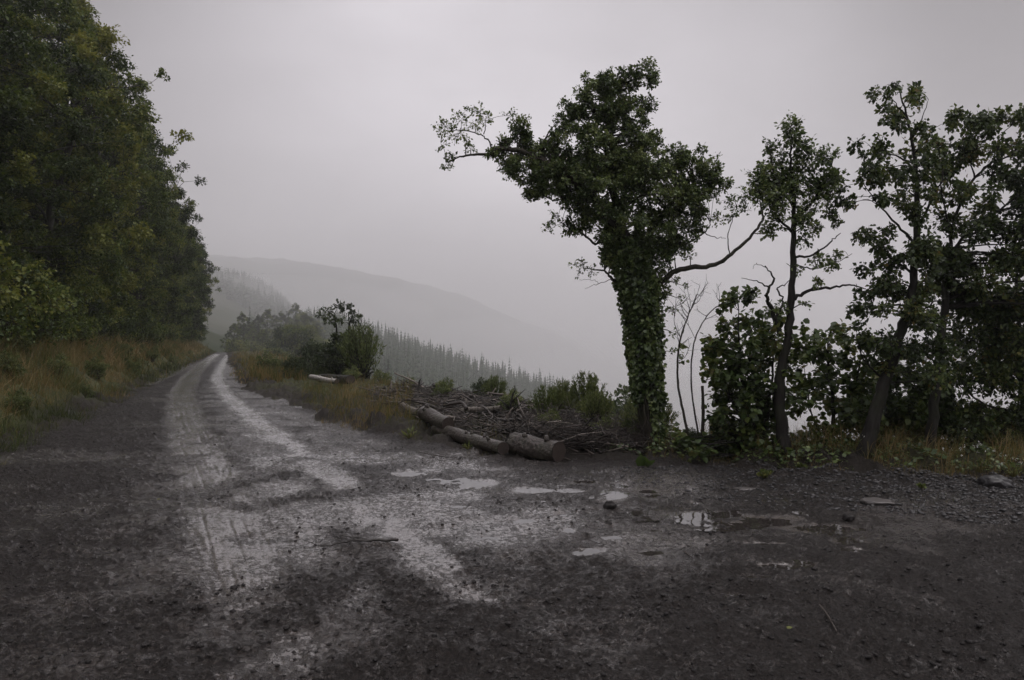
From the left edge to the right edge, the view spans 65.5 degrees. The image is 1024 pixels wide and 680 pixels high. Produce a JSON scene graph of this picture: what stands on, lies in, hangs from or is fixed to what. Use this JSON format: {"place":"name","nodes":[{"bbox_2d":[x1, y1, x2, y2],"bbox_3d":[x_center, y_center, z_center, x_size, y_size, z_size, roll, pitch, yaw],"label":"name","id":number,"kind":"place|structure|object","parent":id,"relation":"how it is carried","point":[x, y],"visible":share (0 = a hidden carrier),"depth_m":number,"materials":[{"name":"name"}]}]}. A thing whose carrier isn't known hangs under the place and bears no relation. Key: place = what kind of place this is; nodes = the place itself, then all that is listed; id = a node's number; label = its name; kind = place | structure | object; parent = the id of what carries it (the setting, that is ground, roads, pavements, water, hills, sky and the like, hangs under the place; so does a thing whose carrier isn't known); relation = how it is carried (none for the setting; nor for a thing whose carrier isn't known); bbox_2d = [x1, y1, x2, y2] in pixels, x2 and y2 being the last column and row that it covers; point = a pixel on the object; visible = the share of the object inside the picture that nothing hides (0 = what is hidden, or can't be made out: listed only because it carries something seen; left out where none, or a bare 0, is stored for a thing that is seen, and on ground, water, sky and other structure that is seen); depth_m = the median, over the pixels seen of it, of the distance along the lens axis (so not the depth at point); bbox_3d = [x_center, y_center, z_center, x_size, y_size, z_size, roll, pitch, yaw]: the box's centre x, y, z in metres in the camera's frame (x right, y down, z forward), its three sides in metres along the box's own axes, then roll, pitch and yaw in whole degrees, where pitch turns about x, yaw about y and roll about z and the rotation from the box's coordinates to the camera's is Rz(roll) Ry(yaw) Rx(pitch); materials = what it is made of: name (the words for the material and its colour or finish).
{"place":"outdoors","nodes":[
{"label":"outdoors","id":0,"kind":"place"},
{"bbox_2d":[0,352,1023,679],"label":"road","id":1,"kind":"structure","parent":0,"point":[252,542],"depth_m":5.73,"materials":[{"name":"grey gravel"}]},
{"bbox_2d":[303,534,398,546],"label":"fallen branch","id":2,"kind":"object","parent":1,"relation":"on","point":[372,540],"visible":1,"depth_m":6.25,"materials":[{"name":"brown wood"}]},
{"bbox_2d":[426,477,486,490],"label":"puddle","id":3,"kind":"object","parent":1,"relation":"on","point":[468,483],"visible":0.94,"depth_m":9.07,"materials":[{"name":"grey liquid"}]},
{"bbox_2d":[0,400,1023,679],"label":"mud clods","id":4,"kind":"object","parent":1,"relation":"on","point":[598,596],"visible":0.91,"depth_m":4.64,"materials":[{"name":"brown soil"}]},
{"bbox_2d":[475,483,598,498],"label":"puddle","id":5,"kind":"object","parent":1,"relation":"on","point":[525,490],"visible":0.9,"depth_m":8.57,"materials":[{"name":"grey liquid"}]},
{"bbox_2d":[603,484,659,514],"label":"puddle","id":6,"kind":"object","parent":1,"relation":"on","point":[612,495],"visible":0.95,"depth_m":8.39,"materials":[{"name":"grey liquid"}]},
{"bbox_2d":[635,509,715,523],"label":"puddle","id":7,"kind":"object","parent":1,"relation":"on","point":[696,515],"visible":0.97,"depth_m":7.36,"materials":[{"name":"grey liquid"}]},
{"bbox_2d":[675,509,762,532],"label":"puddle","id":8,"kind":"object","parent":1,"relation":"on","point":[729,514],"visible":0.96,"depth_m":7.13,"materials":[{"name":"grey liquid"}]},
{"bbox_2d":[714,518,866,543],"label":"puddle","id":9,"kind":"object","parent":1,"relation":"on","point":[820,528],"visible":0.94,"depth_m":6.90,"materials":[{"name":"grey liquid"}]},
{"bbox_2d":[769,559,814,568],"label":"puddle","id":10,"kind":"object","parent":1,"relation":"on","point":[798,563],"visible":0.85,"depth_m":5.73,"materials":[{"name":"grey liquid"}]},
{"bbox_2d":[859,497,895,504],"bbox_3d":[3.547,1.573,7.760,0.311,0.040,0.289,0,0,0],"label":"flat slab","id":11,"kind":"object","parent":1,"relation":"on","point":[874,500],"depth_m":7.70,"materials":[{"name":"stone"}]},
{"bbox_2d":[0,345,1023,479],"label":"ground","id":12,"kind":"structure","parent":0,"point":[859,464],"depth_m":13.77,"materials":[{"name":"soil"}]},
{"bbox_2d":[0,349,27,379],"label":"green shrub","id":13,"kind":"object","parent":12,"relation":"on","point":[3,364],"visible":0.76,"depth_m":17.58,"materials":[{"name":"green plant"}]},
{"bbox_2d":[0,388,34,414],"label":"green shrub","id":14,"kind":"object","parent":12,"relation":"on","point":[19,399],"visible":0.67,"depth_m":14.90,"materials":[{"name":"green plant"}]},
{"bbox_2d":[0,329,37,353],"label":"green shrub","id":15,"kind":"object","parent":12,"relation":"on","point":[24,342],"visible":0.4,"depth_m":22.09,"materials":[{"name":"green plant"}]},
{"bbox_2d":[0,231,39,348],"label":"roadside bush","id":16,"kind":"object","parent":12,"relation":"on","point":[13,295],"visible":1,"depth_m":20.33,"materials":[{"name":"green plant"}]},
{"bbox_2d":[0,46,61,255],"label":"woodland tree","id":17,"kind":"object","parent":12,"relation":"on","point":[37,197],"visible":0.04,"depth_m":39.27,"materials":[{"name":"green plant"}]},
{"bbox_2d":[0,256,74,347],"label":"roadside bush","id":18,"kind":"object","parent":12,"relation":"on","point":[31,276],"visible":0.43,"depth_m":22.87,"materials":[{"name":"green plant"}]},
{"bbox_2d":[0,3,79,280],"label":"woodland tree","id":19,"kind":"object","parent":12,"relation":"on","point":[11,125],"visible":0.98,"depth_m":21.78,"materials":[{"name":"green plant"}]},
{"bbox_2d":[0,251,80,345],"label":"roadside bush","id":20,"kind":"object","parent":12,"relation":"on","point":[39,262],"visible":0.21,"depth_m":23.96,"materials":[{"name":"green plant"}]},
{"bbox_2d":[0,0,92,285],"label":"woodland tree","id":21,"kind":"object","parent":12,"relation":"on","point":[26,185],"visible":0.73,"depth_m":25.31,"materials":[{"name":"green plant"}]},
{"bbox_2d":[38,351,72,378],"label":"green shrub","id":22,"kind":"object","parent":12,"relation":"on","point":[63,363],"visible":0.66,"depth_m":20.96,"materials":[{"name":"green plant"}]},
{"bbox_2d":[35,283,82,343],"bbox_3d":[-16.347,-0.911,27.841,2.206,2.184,1.928,0,0,24],"label":"roadside bush","id":23,"kind":"object","parent":12,"relation":"on","point":[71,305],"visible":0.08,"depth_m":28.09,"materials":[{"name":"green plant"}]},
{"bbox_2d":[0,0,140,312],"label":"woodland tree","id":24,"kind":"object","parent":12,"relation":"on","point":[36,248],"visible":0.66,"depth_m":30.07,"materials":[{"name":"green plant"}]},
{"bbox_2d":[49,271,104,337],"bbox_3d":[-18.902,-1.313,32.988,3.457,3.235,3.021,0,0,-10],"label":"roadside bush","id":25,"kind":"object","parent":12,"relation":"on","point":[96,328],"visible":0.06,"depth_m":33.65,"materials":[{"name":"green plant"}]},
{"bbox_2d":[61,284,96,348],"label":"roadside bush","id":26,"kind":"object","parent":12,"relation":"on","point":[85,327],"visible":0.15,"depth_m":29.55,"materials":[{"name":"green plant"}]},
{"bbox_2d":[3,0,174,316],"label":"woodland tree","id":27,"kind":"object","parent":12,"relation":"on","point":[131,208],"visible":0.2,"depth_m":40.52,"materials":[{"name":"green plant"}]},
{"bbox_2d":[83,355,109,378],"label":"green shrub","id":28,"kind":"object","parent":12,"relation":"on","point":[101,367],"visible":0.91,"depth_m":23.95,"materials":[{"name":"green plant"}]},
{"bbox_2d":[82,293,112,340],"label":"roadside bush","id":29,"kind":"object","parent":12,"relation":"on","point":[91,311],"visible":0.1,"depth_m":36.13,"materials":[{"name":"green plant"}]},
{"bbox_2d":[1,0,194,302],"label":"woodland tree","id":30,"kind":"object","parent":12,"relation":"on","point":[87,40],"visible":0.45,"depth_m":34.48,"materials":[{"name":"green plant"}]},
{"bbox_2d":[30,69,183,335],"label":"woodland tree","id":31,"kind":"object","parent":12,"relation":"on","point":[143,315],"visible":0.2,"depth_m":45.73,"materials":[{"name":"green plant"}]},
{"bbox_2d":[0,314,215,466],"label":"bank grass","id":32,"kind":"structure","parent":12,"relation":"on","point":[115,357],"depth_m":21.91,"materials":[{"name":"green plant"}]},
{"bbox_2d":[97,299,125,339],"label":"roadside bush","id":33,"kind":"object","parent":12,"relation":"on","point":[108,311],"visible":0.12,"depth_m":39.37,"materials":[{"name":"green plant"}]},
{"bbox_2d":[100,282,135,342],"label":"roadside bush","id":34,"kind":"object","parent":12,"relation":"on","point":[129,326],"visible":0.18,"depth_m":41.69,"materials":[{"name":"green plant"}]},
{"bbox_2d":[45,99,205,327],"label":"woodland tree","id":35,"kind":"object","parent":12,"relation":"on","point":[180,269],"visible":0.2,"depth_m":52.30,"materials":[{"name":"green plant"}]},
{"bbox_2d":[75,132,187,306],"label":"woodland tree","id":36,"kind":"object","parent":12,"relation":"on","point":[161,273],"visible":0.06,"depth_m":58.34,"materials":[{"name":"green plant"}]},
{"bbox_2d":[100,151,203,329],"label":"woodland tree","id":37,"kind":"object","parent":12,"relation":"on","point":[179,298],"visible":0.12,"depth_m":63.77,"materials":[{"name":"green plant"}]},
{"bbox_2d":[128,187,193,320],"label":"woodland tree","id":38,"kind":"object","parent":12,"relation":"on","point":[175,312],"visible":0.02,"depth_m":70.39,"materials":[{"name":"green plant"}]},
{"bbox_2d":[134,198,202,327],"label":"woodland tree","id":39,"kind":"object","parent":12,"relation":"on","point":[188,293],"visible":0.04,"depth_m":76.18,"materials":[{"name":"green plant"}]},
{"bbox_2d":[158,311,178,340],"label":"roadside bush","id":40,"kind":"object","parent":12,"relation":"on","point":[166,316],"visible":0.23,"depth_m":68.46,"materials":[{"name":"green plant"}]},
{"bbox_2d":[132,216,208,319],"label":"woodland tree","id":41,"kind":"object","parent":12,"relation":"on","point":[198,291],"visible":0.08,"depth_m":81.90,"materials":[{"name":"green plant"}]},
{"bbox_2d":[144,224,211,330],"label":"woodland tree","id":42,"kind":"object","parent":12,"relation":"on","point":[188,299],"visible":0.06,"depth_m":88.81,"materials":[{"name":"green plant"}]},
{"bbox_2d":[177,204,211,329],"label":"woodland tree","id":43,"kind":"object","parent":12,"relation":"on","point":[198,310],"visible":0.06,"depth_m":95.26,"materials":[{"name":"green plant"}]},
{"bbox_2d":[184,242,221,334],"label":"woodland tree","id":44,"kind":"object","parent":12,"relation":"on","point":[208,296],"visible":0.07,"depth_m":102.55,"materials":[{"name":"green plant"}]},
{"bbox_2d":[255,350,283,371],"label":"green shrub","id":45,"kind":"object","parent":12,"relation":"on","point":[269,362],"visible":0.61,"depth_m":33.87,"materials":[{"name":"green plant"}]},
{"bbox_2d":[275,354,310,378],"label":"dark shrub","id":46,"kind":"object","parent":12,"relation":"on","point":[286,364],"visible":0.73,"depth_m":29.42,"materials":[{"name":"green plant"}]},
{"bbox_2d":[297,337,327,374],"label":"dark shrub","id":47,"kind":"object","parent":12,"relation":"on","point":[310,352],"visible":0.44,"depth_m":32.81,"materials":[{"name":"green plant"}]},
{"bbox_2d":[308,374,338,383],"bbox_3d":[-5.917,1.207,24.841,0.213,0.230,3.679,0,0,-25],"label":"birch log","id":48,"kind":"object","parent":12,"relation":"on","point":[321,378],"visible":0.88,"depth_m":24.46,"materials":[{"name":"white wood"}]},
{"bbox_2d":[320,374,354,383],"bbox_3d":[-5.805,1.283,26.096,0.358,0.432,4.225,0,0,-24],"label":"log","id":49,"kind":"object","parent":12,"relation":"on","point":[345,378],"visible":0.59,"depth_m":24.72,"materials":[{"name":"brown wood"}]},
{"bbox_2d":[315,299,363,374],"bbox_3d":[-6.604,0.167,30.950,1.991,3.617,1.922,0,0,0],"label":"multi stem tree","id":50,"kind":"object","parent":12,"relation":"on","point":[351,320],"visible":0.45,"depth_m":30.75,"materials":[{"name":"green plant"}]},
{"bbox_2d":[309,332,371,374],"bbox_3d":[-6.494,0.607,30.638,2.302,1.997,1.910,0,0,18],"label":"dark shrub","id":51,"kind":"object","parent":12,"relation":"on","point":[328,349],"visible":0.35,"depth_m":30.26,"materials":[{"name":"green plant"}]},
{"bbox_2d":[334,322,385,378],"bbox_3d":[-5.534,0.431,28.905,1.919,2.261,2.163,0,0,-14],"label":"willow shrub","id":52,"kind":"object","parent":12,"relation":"on","point":[358,354],"visible":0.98,"depth_m":28.71,"materials":[{"name":"green plant"}]},
{"bbox_2d":[372,367,392,383],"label":"green shrub","id":53,"kind":"object","parent":12,"relation":"on","point":[377,375],"visible":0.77,"depth_m":26.89,"materials":[{"name":"green plant"}]},
{"bbox_2d":[417,403,454,428],"bbox_3d":[-1.290,1.276,13.373,0.259,0.371,1.381,0,0,-22],"label":"log","id":54,"kind":"object","parent":12,"relation":"on","point":[427,413],"visible":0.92,"depth_m":13.19,"materials":[{"name":"brown wood"}]},
{"bbox_2d":[430,380,451,397],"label":"green shrub","id":55,"kind":"object","parent":12,"relation":"on","point":[441,390],"visible":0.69,"depth_m":19.24,"materials":[{"name":"green plant"}]},
{"bbox_2d":[431,425,508,454],"bbox_3d":[-0.682,1.467,12.076,0.212,0.244,2.532,0,0,-27],"label":"log","id":56,"kind":"object","parent":12,"relation":"on","point":[485,442],"visible":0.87,"depth_m":11.64,"materials":[{"name":"brown wood"}]},
{"bbox_2d":[470,377,488,396],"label":"dark shrub","id":57,"kind":"object","parent":12,"relation":"on","point":[477,386],"visible":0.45,"depth_m":19.45,"materials":[{"name":"green plant"}]},
{"bbox_2d":[481,374,508,400],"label":"willow shrub","id":58,"kind":"object","parent":12,"relation":"on","point":[492,385],"visible":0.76,"depth_m":17.64,"materials":[{"name":"green plant"}]},
{"bbox_2d":[494,386,523,410],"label":"green shrub","id":59,"kind":"object","parent":12,"relation":"on","point":[505,398],"visible":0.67,"depth_m":14.81,"materials":[{"name":"green plant"}]},
{"bbox_2d":[360,381,673,459],"bbox_3d":[-0.943,1.342,17.031,3.696,0.833,13.938,0,0,-21],"label":"brush debris","id":60,"kind":"object","parent":12,"relation":"on","point":[577,427],"visible":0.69,"depth_m":12.01,"materials":[{"name":"brown wood"}]},
{"bbox_2d":[460,405,502,412],"bbox_3d":[-0.577,1.298,14.791,0.867,0.201,0.139,0,0,29],"label":"log","id":61,"kind":"object","parent":60,"relation":"on","point":[480,409],"visible":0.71,"depth_m":14.75,"materials":[{"name":"brown wood"}]},
{"bbox_2d":[506,432,565,461],"bbox_3d":[0.324,1.451,10.852,0.869,0.370,0.321,0,0,45],"label":"log","id":62,"kind":"object","parent":12,"relation":"on","point":[546,448],"visible":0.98,"depth_m":10.69,"materials":[{"name":"brown wood"}]},
{"bbox_2d":[525,384,565,413],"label":"willow shrub","id":63,"kind":"object","parent":12,"relation":"on","point":[551,395],"visible":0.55,"depth_m":13.95,"materials":[{"name":"green plant"}]},
{"bbox_2d":[534,407,561,425],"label":"green shrub","id":64,"kind":"object","parent":12,"relation":"on","point":[554,415],"visible":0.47,"depth_m":12.28,"materials":[{"name":"green plant"}]},
{"bbox_2d":[552,378,578,402],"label":"willow shrub","id":65,"kind":"object","parent":12,"relation":"on","point":[564,386],"visible":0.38,"depth_m":14.35,"materials":[{"name":"green plant"}]},
{"bbox_2d":[555,390,579,412],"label":"willow shrub","id":66,"kind":"object","parent":12,"relation":"on","point":[568,397],"visible":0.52,"depth_m":14.12,"materials":[{"name":"green plant"}]},
{"bbox_2d":[568,371,607,412],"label":"willow shrub","id":67,"kind":"object","parent":12,"relation":"on","point":[591,386],"visible":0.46,"depth_m":14.35,"materials":[{"name":"green plant"}]},
{"bbox_2d":[575,389,614,424],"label":"willow shrub","id":68,"kind":"object","parent":12,"relation":"on","point":[594,404],"visible":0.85,"depth_m":12.43,"materials":[{"name":"green plant"}]},
{"bbox_2d":[431,56,763,448],"bbox_3d":[1.267,-1.108,11.112,4.822,5.757,1.551,0,0,0],"label":"ivy covered tree","id":69,"kind":"object","parent":12,"relation":"on","point":[580,178],"visible":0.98,"depth_m":11.03,"materials":[{"name":"green plant"}]},
{"bbox_2d":[580,384,632,415],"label":"dark shrub","id":70,"kind":"object","parent":12,"relation":"on","point":[624,390],"visible":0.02,"depth_m":34.17,"materials":[{"name":"green plant"}]},
{"bbox_2d":[617,406,639,434],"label":"green shrub","id":71,"kind":"object","parent":12,"relation":"on","point":[626,416],"visible":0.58,"depth_m":11.43,"materials":[{"name":"green plant"}]},
{"bbox_2d":[609,390,679,431],"bbox_3d":[4.873,4.411,31.800,4.176,5.238,5.033,0,0,36],"label":"dark shrub","id":72,"kind":"object","parent":12,"relation":"on","point":[676,423],"depth_m":31.77,"materials":[{"name":"green plant"}]},
{"bbox_2d":[663,400,678,430],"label":"willow shrub","id":73,"kind":"object","parent":12,"relation":"on","point":[668,410],"visible":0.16,"depth_m":11.94,"materials":[{"name":"green plant"}]},
{"bbox_2d":[669,279,707,446],"bbox_3d":[2.425,0.426,10.860,0.558,2.651,0.405,0,0,0],"label":"bare sapling","id":74,"kind":"object","parent":12,"relation":"on","point":[681,345],"visible":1,"depth_m":10.89,"materials":[{"name":"brown plant"}]},
{"bbox_2d":[681,283,760,447],"bbox_3d":[2.860,0.481,10.935,1.067,2.535,0.282,0,0,14],"label":"bare sapling","id":75,"kind":"object","parent":12,"relation":"on","point":[724,292],"visible":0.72,"depth_m":10.89,"materials":[{"name":"brown plant"}]},
{"bbox_2d":[671,284,819,462],"bbox_3d":[3.056,0.567,10.681,1.868,2.634,1.443,0,0,0],"label":"sycamore bush","id":76,"kind":"object","parent":12,"relation":"on","point":[730,371],"visible":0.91,"depth_m":10.41,"materials":[{"name":"green plant"}]},
{"bbox_2d":[728,109,865,458],"bbox_3d":[3.722,-0.610,10.275,1.714,4.715,0.952,0,0,0],"label":"slender tree","id":77,"kind":"object","parent":12,"relation":"on","point":[772,190],"visible":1,"depth_m":10.24,"materials":[{"name":"green plant"}]},
{"bbox_2d":[594,425,1023,472],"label":"undergrowth","id":78,"kind":"object","parent":12,"relation":"on","point":[981,449],"visible":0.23,"depth_m":10.00,"materials":[{"name":"green plant"}]},
{"bbox_2d":[785,319,890,444],"bbox_3d":[4.500,0.752,10.972,1.311,2.097,1.317,0,0,0],"label":"sycamore bush","id":79,"kind":"object","parent":12,"relation":"on","point":[852,407],"visible":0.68,"depth_m":10.82,"materials":[{"name":"green plant"}]},
{"bbox_2d":[832,80,964,458],"bbox_3d":[4.874,-0.812,10.093,1.516,5.051,1.190,0,0,0],"label":"leaning tree","id":80,"kind":"object","parent":12,"relation":"on","point":[919,253],"visible":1,"depth_m":9.99,"materials":[{"name":"green plant"}]},
{"bbox_2d":[855,348,990,454],"bbox_3d":[5.825,1.071,11.597,1.755,1.957,1.581,0,0,0],"label":"understorey bush","id":81,"kind":"object","parent":12,"relation":"on","point":[912,405],"visible":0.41,"depth_m":11.31,"materials":[{"name":"green plant"}]},
{"bbox_2d":[898,241,1023,451],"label":"bushy tree","id":82,"kind":"object","parent":12,"relation":"on","point":[997,344],"visible":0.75,"depth_m":10.86,"materials":[{"name":"green plant"}]},
{"bbox_2d":[915,102,1023,454],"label":"arching tree","id":83,"kind":"object","parent":12,"relation":"on","point":[964,266],"visible":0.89,"depth_m":10.49,"materials":[{"name":"green plant"}]},
{"bbox_2d":[959,441,995,472],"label":"flowering weed","id":84,"kind":"object","parent":12,"relation":"on","point":[981,466],"visible":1,"depth_m":9.19,"materials":[{"name":"green plant"}]},
{"bbox_2d":[5,0,1023,368],"label":"sky","id":85,"kind":"structure","parent":0,"point":[309,122],"materials":[{"name":"grey"}]},
{"bbox_2d":[182,255,1019,451],"bbox_3d":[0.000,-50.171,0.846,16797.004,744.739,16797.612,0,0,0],"label":"hills","id":86,"kind":"structure","parent":0,"point":[475,329],"depth_m":3104.64,"materials":[{"name":"grey"}]},
{"bbox_2d":[183,262,219,322],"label":"woodland tree","id":87,"kind":"object","parent":86,"relation":"on","point":[212,285],"visible":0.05,"depth_m":109.92,"materials":[{"name":"green plant"}]},
{"bbox_2d":[219,323,245,351],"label":"woodland tree","id":88,"kind":"object","parent":86,"relation":"on","point":[233,326],"visible":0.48,"depth_m":195.36,"materials":[{"name":"green plant"}]},
{"bbox_2d":[223,338,249,351],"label":"roadside bush","id":89,"kind":"object","parent":86,"relation":"on","point":[237,345],"visible":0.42,"depth_m":188.90,"materials":[{"name":"green plant"}]},
{"bbox_2d":[230,311,256,348],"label":"woodland tree","id":90,"kind":"object","parent":86,"relation":"on","point":[248,323],"visible":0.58,"depth_m":238.21,"materials":[{"name":"green plant"}]},
{"bbox_2d":[242,315,272,342],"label":"woodland tree","id":91,"kind":"object","parent":86,"relation":"on","point":[261,320],"visible":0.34,"depth_m":274.60,"materials":[{"name":"green plant"}]},
{"bbox_2d":[256,309,281,340],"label":"woodland tree","id":92,"kind":"object","parent":86,"relation":"on","point":[263,317],"visible":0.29,"depth_m":311.61,"materials":[{"name":"green plant"}]},
{"bbox_2d":[266,325,296,351],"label":"roadside bush","id":93,"kind":"object","parent":86,"relation":"on","point":[279,332],"visible":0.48,"depth_m":166.01,"materials":[{"name":"green plant"}]},
{"bbox_2d":[284,303,309,324],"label":"woodland tree","id":94,"kind":"object","parent":86,"relation":"on","point":[296,306],"visible":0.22,"depth_m":368.72,"materials":[{"name":"green plant"}]},
{"bbox_2d":[281,326,313,359],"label":"roadside bush","id":95,"kind":"object","parent":86,"relation":"on","point":[300,336],"visible":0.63,"depth_m":162.37,"materials":[{"name":"green plant"}]},
{"bbox_2d":[294,312,322,336],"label":"woodland tree","id":96,"kind":"object","parent":86,"relation":"on","point":[305,321],"visible":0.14,"depth_m":289.67,"materials":[{"name":"green plant"}]},
{"bbox_2d":[303,324,322,344],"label":"roadside bush","id":97,"kind":"object","parent":86,"relation":"on","point":[313,329],"visible":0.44,"depth_m":210.37,"materials":[{"name":"green plant"}]},
{"bbox_2d":[203,265,618,405],"bbox_3d":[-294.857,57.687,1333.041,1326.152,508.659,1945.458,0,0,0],"label":"forest","id":98,"kind":"object","parent":86,"relation":"on","point":[428,365],"visible":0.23,"depth_m":642.67,"materials":[{"name":"plant"}]},
{"bbox_2d":[611,459,1023,523],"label":"gravel","id":99,"kind":"structure","parent":0,"point":[954,486],"depth_m":8.45,"materials":[{"name":"grey gravel"}]},
{"bbox_2d":[636,453,654,466],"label":"dock plant","id":100,"kind":"object","parent":99,"relation":"on","point":[641,460],"visible":1,"depth_m":9.95,"materials":[{"name":"green plant"}]},
{"bbox_2d":[976,474,1013,488],"bbox_3d":[5.282,1.567,8.685,0.354,0.199,0.297,0,0,0],"label":"boulder","id":101,"kind":"object","parent":99,"relation":"on","point":[999,481],"visible":0.71,"depth_m":8.60,"materials":[{"name":"stone"}]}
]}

